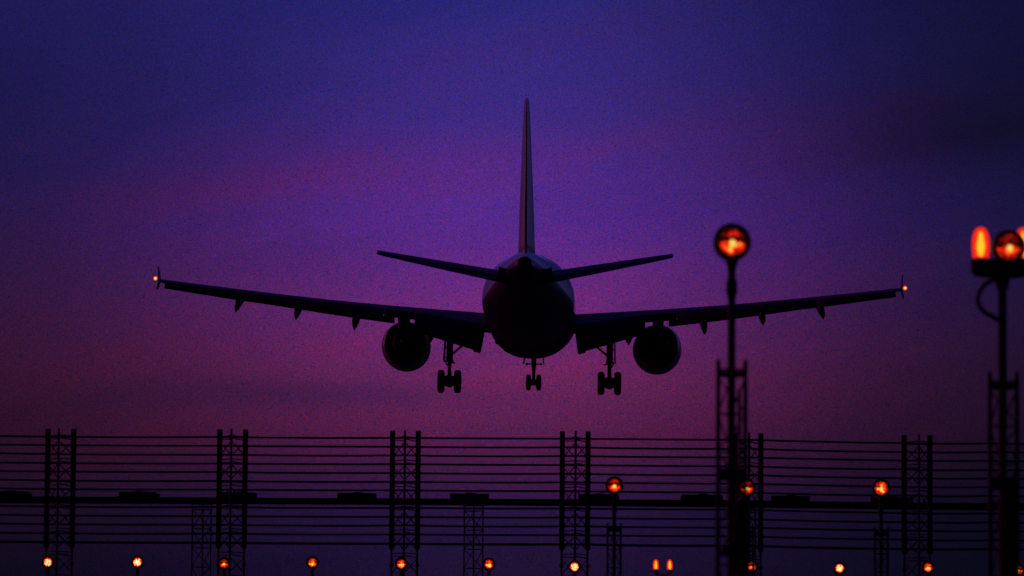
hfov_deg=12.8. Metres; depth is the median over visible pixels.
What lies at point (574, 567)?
approach lamp
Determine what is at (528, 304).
airliner
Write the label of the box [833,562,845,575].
approach lamp
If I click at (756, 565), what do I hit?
approach lamp
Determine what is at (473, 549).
lattice tower
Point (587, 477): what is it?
lattice mast
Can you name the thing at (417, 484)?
lattice mast
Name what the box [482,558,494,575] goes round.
approach lamp
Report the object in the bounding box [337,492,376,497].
flat box
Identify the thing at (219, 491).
lattice mast
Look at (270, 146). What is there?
sky
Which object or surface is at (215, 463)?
wire
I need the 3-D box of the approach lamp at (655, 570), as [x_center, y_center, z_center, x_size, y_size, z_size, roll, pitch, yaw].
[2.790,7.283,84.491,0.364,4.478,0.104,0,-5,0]
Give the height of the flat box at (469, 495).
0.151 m
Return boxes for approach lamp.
[41,556,54,575]
[131,556,143,575]
[218,557,230,575]
[306,556,318,575]
[395,557,407,575]
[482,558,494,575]
[568,560,580,575]
[605,476,623,575]
[653,561,671,575]
[713,223,750,575]
[739,479,755,575]
[748,560,758,575]
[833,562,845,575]
[872,479,889,575]
[921,561,934,575]
[970,230,1023,575]
[1020,564,1023,575]
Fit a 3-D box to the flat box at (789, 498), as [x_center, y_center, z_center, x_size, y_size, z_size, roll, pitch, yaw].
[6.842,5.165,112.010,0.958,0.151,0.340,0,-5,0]
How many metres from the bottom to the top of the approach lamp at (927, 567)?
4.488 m
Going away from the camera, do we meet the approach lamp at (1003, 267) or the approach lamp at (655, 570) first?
the approach lamp at (1003, 267)
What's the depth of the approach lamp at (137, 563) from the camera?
84.63 m
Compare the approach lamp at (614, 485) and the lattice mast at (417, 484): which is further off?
the lattice mast at (417, 484)
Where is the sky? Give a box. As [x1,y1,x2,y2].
[0,0,1023,575]
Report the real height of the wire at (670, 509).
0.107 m
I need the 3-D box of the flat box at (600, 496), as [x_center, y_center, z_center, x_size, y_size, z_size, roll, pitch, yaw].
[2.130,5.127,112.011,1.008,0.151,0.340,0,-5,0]
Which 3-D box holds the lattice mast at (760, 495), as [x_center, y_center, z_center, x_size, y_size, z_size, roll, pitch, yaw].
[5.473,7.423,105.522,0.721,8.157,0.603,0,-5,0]
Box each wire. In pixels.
[0,435,1023,444]
[0,444,1023,453]
[0,452,1023,461]
[0,461,1023,470]
[0,470,1023,479]
[0,479,1023,488]
[0,487,1023,496]
[0,505,1023,514]
[0,514,1023,523]
[0,523,1023,531]
[0,532,1023,541]
[0,540,1023,550]
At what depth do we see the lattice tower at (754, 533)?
111.78 m
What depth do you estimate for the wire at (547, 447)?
106.15 m
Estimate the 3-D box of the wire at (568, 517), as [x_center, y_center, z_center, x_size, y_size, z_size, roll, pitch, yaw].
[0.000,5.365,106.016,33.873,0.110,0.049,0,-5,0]
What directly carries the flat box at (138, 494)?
on the beam
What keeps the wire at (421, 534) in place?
attached to the lattice mast at (219, 491)
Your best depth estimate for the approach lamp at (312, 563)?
84.63 m
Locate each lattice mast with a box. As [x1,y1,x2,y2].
[44,428,76,575]
[216,429,247,575]
[389,430,420,575]
[559,431,590,575]
[735,433,762,575]
[901,434,932,575]
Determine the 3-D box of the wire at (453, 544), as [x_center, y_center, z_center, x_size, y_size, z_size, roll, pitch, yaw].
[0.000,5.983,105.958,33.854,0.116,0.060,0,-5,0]
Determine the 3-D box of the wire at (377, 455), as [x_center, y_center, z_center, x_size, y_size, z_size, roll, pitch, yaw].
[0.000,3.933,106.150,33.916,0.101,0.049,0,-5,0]
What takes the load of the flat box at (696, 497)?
on the beam
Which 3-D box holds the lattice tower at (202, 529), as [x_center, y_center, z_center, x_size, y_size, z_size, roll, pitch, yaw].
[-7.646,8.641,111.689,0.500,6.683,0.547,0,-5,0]
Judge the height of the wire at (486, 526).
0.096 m
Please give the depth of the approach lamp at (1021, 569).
84.62 m
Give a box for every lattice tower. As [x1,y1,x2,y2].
[191,503,212,575]
[463,505,483,575]
[750,507,756,575]
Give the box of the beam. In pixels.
[0,496,1023,510]
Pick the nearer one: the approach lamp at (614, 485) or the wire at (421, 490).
the approach lamp at (614, 485)
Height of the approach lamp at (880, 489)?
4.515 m
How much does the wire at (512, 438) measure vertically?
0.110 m
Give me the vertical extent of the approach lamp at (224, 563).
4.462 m
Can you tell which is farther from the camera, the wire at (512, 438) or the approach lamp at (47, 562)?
the wire at (512, 438)
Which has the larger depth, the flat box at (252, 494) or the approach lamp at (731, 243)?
the flat box at (252, 494)
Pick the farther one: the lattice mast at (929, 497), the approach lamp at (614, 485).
the lattice mast at (929, 497)
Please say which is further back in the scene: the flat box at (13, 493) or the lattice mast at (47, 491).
the flat box at (13, 493)
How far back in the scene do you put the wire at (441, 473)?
106.09 m
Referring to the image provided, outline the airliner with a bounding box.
[153,98,906,394]
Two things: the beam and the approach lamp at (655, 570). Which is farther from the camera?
the beam
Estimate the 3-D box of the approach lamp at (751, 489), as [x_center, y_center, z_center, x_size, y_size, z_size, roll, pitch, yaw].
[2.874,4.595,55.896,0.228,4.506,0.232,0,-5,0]
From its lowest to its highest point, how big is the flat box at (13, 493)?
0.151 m
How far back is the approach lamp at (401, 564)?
84.63 m
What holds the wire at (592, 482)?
attached to the lattice mast at (47, 491)
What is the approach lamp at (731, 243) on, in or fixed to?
on the ground
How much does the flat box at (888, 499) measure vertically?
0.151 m
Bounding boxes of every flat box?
[0,490,31,495]
[117,491,159,496]
[222,491,256,497]
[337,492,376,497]
[450,492,488,498]
[578,493,618,498]
[680,494,722,499]
[770,495,809,500]
[869,496,912,502]

